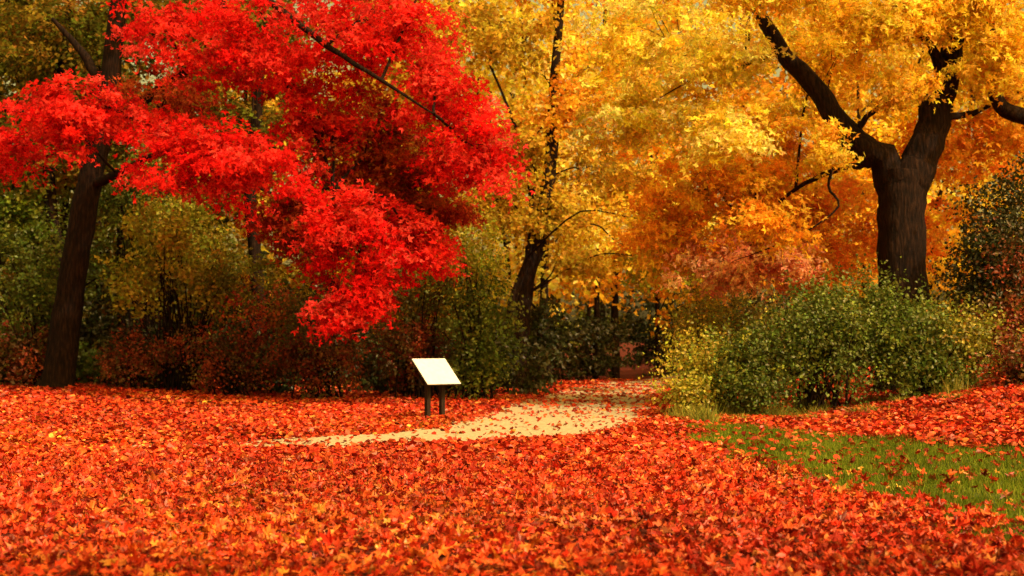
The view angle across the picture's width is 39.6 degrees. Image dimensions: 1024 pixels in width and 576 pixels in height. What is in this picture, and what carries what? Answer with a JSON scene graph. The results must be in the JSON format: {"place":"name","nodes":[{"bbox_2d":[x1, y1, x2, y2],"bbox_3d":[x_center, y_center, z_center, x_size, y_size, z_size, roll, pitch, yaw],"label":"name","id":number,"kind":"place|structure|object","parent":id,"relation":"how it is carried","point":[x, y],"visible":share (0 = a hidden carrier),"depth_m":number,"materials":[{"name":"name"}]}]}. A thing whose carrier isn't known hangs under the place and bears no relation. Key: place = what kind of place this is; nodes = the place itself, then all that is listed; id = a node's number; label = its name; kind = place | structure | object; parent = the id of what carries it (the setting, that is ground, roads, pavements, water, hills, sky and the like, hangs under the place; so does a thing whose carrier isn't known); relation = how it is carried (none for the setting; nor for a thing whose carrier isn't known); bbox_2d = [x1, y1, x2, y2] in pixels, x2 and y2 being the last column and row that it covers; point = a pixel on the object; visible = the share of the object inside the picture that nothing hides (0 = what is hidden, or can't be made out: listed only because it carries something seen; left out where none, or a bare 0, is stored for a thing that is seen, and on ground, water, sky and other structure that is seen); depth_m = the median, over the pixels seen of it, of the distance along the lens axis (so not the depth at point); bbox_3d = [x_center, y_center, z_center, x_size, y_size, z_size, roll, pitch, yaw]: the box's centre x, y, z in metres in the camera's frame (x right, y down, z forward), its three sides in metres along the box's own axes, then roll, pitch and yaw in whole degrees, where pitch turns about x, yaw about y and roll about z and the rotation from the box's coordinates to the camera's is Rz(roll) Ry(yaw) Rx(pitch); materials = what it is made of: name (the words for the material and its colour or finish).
{"place":"outdoors","nodes":[
{"label":"outdoors","id":0,"kind":"place"},
{"bbox_2d":[118,374,680,447],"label":"gravel path","id":1,"kind":"structure","parent":0,"point":[569,427],"depth_m":28.38,"materials":[{"name":"beige gravel"}]},
{"bbox_2d":[0,343,1023,575],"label":"ground","id":2,"kind":"structure","parent":0,"point":[628,372],"depth_m":11.88,"materials":[{"name":"red plant"}]},
{"bbox_2d":[0,198,114,385],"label":"laurel shrub","id":3,"kind":"object","parent":2,"relation":"on","point":[23,358],"visible":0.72,"depth_m":43.49,"materials":[{"name":"green plant"}]},
{"bbox_2d":[0,0,231,342],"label":"oak tree","id":4,"kind":"object","parent":2,"relation":"on","point":[58,47],"visible":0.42,"depth_m":47.70,"materials":[{"name":"green plant"}]},
{"bbox_2d":[87,305,186,389],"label":"burning bush shrub","id":5,"kind":"object","parent":2,"relation":"on","point":[118,362],"visible":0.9,"depth_m":41.72,"materials":[{"name":"red plant"}]},
{"bbox_2d":[92,135,217,363],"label":"laurel shrub","id":6,"kind":"object","parent":2,"relation":"on","point":[124,198],"visible":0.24,"depth_m":44.82,"materials":[{"name":"green plant"}]},
{"bbox_2d":[94,185,301,392],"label":"witch hazel shrub","id":7,"kind":"object","parent":2,"relation":"on","point":[173,242],"visible":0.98,"depth_m":41.42,"materials":[{"name":"green plant"}]},
{"bbox_2d":[142,274,306,395],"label":"burning bush shrub","id":8,"kind":"object","parent":2,"relation":"on","point":[235,358],"visible":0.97,"depth_m":40.75,"materials":[{"name":"red plant"}]},
{"bbox_2d":[117,0,396,386],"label":"oak tree","id":9,"kind":"object","parent":2,"relation":"on","point":[252,109],"visible":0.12,"depth_m":47.69,"materials":[{"name":"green plant"}]},
{"bbox_2d":[0,0,535,387],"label":"red maple tree","id":10,"kind":"object","parent":2,"relation":"on","point":[344,220],"visible":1,"depth_m":35.98,"materials":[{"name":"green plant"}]},
{"bbox_2d":[245,267,382,398],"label":"burning bush shrub","id":11,"kind":"object","parent":2,"relation":"on","point":[314,362],"visible":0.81,"depth_m":40.32,"materials":[{"name":"red plant"}]},
{"bbox_2d":[338,245,477,398],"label":"rhododendron shrub","id":12,"kind":"object","parent":2,"relation":"on","point":[416,344],"visible":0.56,"depth_m":40.83,"materials":[{"name":"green plant"}]},
{"bbox_2d":[411,358,460,417],"bbox_3d":[-1.600,2.192,29.937,0.900,1.405,0.597,2,-3,-40],"label":"information sign","id":13,"kind":"object","parent":2,"relation":"on","point":[440,373],"visible":0.87,"depth_m":29.88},
{"bbox_2d":[407,203,532,399],"bbox_3d":[-1.198,0.338,40.075,3.522,5.864,3.052,1,-2,-16],"label":"rhododendron shrub","id":14,"kind":"object","parent":2,"relation":"on","point":[480,365],"visible":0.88,"depth_m":39.76,"materials":[{"name":"green plant"}]},
{"bbox_2d":[0,244,1022,394],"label":"undergrowth","id":15,"kind":"object","parent":2,"relation":"on","point":[96,327],"visible":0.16,"depth_m":52.07,"materials":[{"name":"green plant"}]},
{"bbox_2d":[0,364,1023,575],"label":"fallen leaves","id":16,"kind":"object","parent":2,"relation":"on","point":[77,438],"visible":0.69,"depth_m":14.55,"materials":[{"name":"red plant"}]},
{"bbox_2d":[0,0,1023,380],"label":"background trees","id":17,"kind":"object","parent":2,"relation":"on","point":[598,292],"visible":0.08,"depth_m":57.90,"materials":[{"name":"orange plant"}]},
{"bbox_2d":[417,0,719,386],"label":"golden beech tree","id":18,"kind":"object","parent":2,"relation":"on","point":[543,221],"visible":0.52,"depth_m":49.72,"materials":[{"name":"yellow plant"}]},
{"bbox_2d":[638,294,812,414],"bbox_3d":[4.669,1.501,31.033,4.031,2.810,2.546,-1,-3,27],"label":"spirea shrub","id":19,"kind":"object","parent":2,"relation":"on","point":[713,380],"visible":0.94,"depth_m":30.68,"materials":[{"name":"green plant"}]},
{"bbox_2d":[642,273,810,398],"bbox_3d":[5.602,1.093,38.121,4.315,4.187,8.920,0,-2,0],"label":"spirea shrub","id":20,"kind":"object","parent":2,"relation":"on","point":[707,310],"visible":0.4,"depth_m":37.52,"materials":[{"name":"green plant"}]},
{"bbox_2d":[558,0,1023,391],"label":"yellow maple tree","id":21,"kind":"object","parent":2,"relation":"on","point":[774,228],"visible":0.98,"depth_m":35.12,"materials":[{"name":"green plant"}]},
{"bbox_2d":[648,369,986,422],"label":"weeds","id":22,"kind":"object","parent":2,"relation":"on","point":[702,415],"visible":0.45,"depth_m":29.95,"materials":[{"name":"green plant"}]},
{"bbox_2d":[743,252,911,412],"bbox_3d":[6.822,0.990,31.007,3.622,3.727,3.275,2,-3,-36],"label":"holly shrub","id":23,"kind":"object","parent":2,"relation":"on","point":[839,325],"visible":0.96,"depth_m":30.69,"materials":[{"name":"green plant"}]},
{"bbox_2d":[845,252,1023,399],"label":"holly shrub","id":24,"kind":"object","parent":2,"relation":"on","point":[925,345],"visible":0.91,"depth_m":30.57,"materials":[{"name":"green plant"}]},
{"bbox_2d":[919,151,1023,374],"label":"yew shrub","id":25,"kind":"object","parent":2,"relation":"on","point":[1002,250],"visible":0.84,"depth_m":32.19,"materials":[{"name":"green plant"}]},
{"bbox_2d":[968,319,1023,386],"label":"burning bush shrub","id":26,"kind":"object","parent":2,"relation":"on","point":[1016,372],"visible":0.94,"depth_m":29.43,"materials":[{"name":"red plant"}]},
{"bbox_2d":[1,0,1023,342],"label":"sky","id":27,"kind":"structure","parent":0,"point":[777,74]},
{"bbox_2d":[672,419,1023,544],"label":"grass","id":28,"kind":"structure","parent":0,"point":[1009,484],"depth_m":18.54,"materials":[{"name":"green plant"}]}
]}

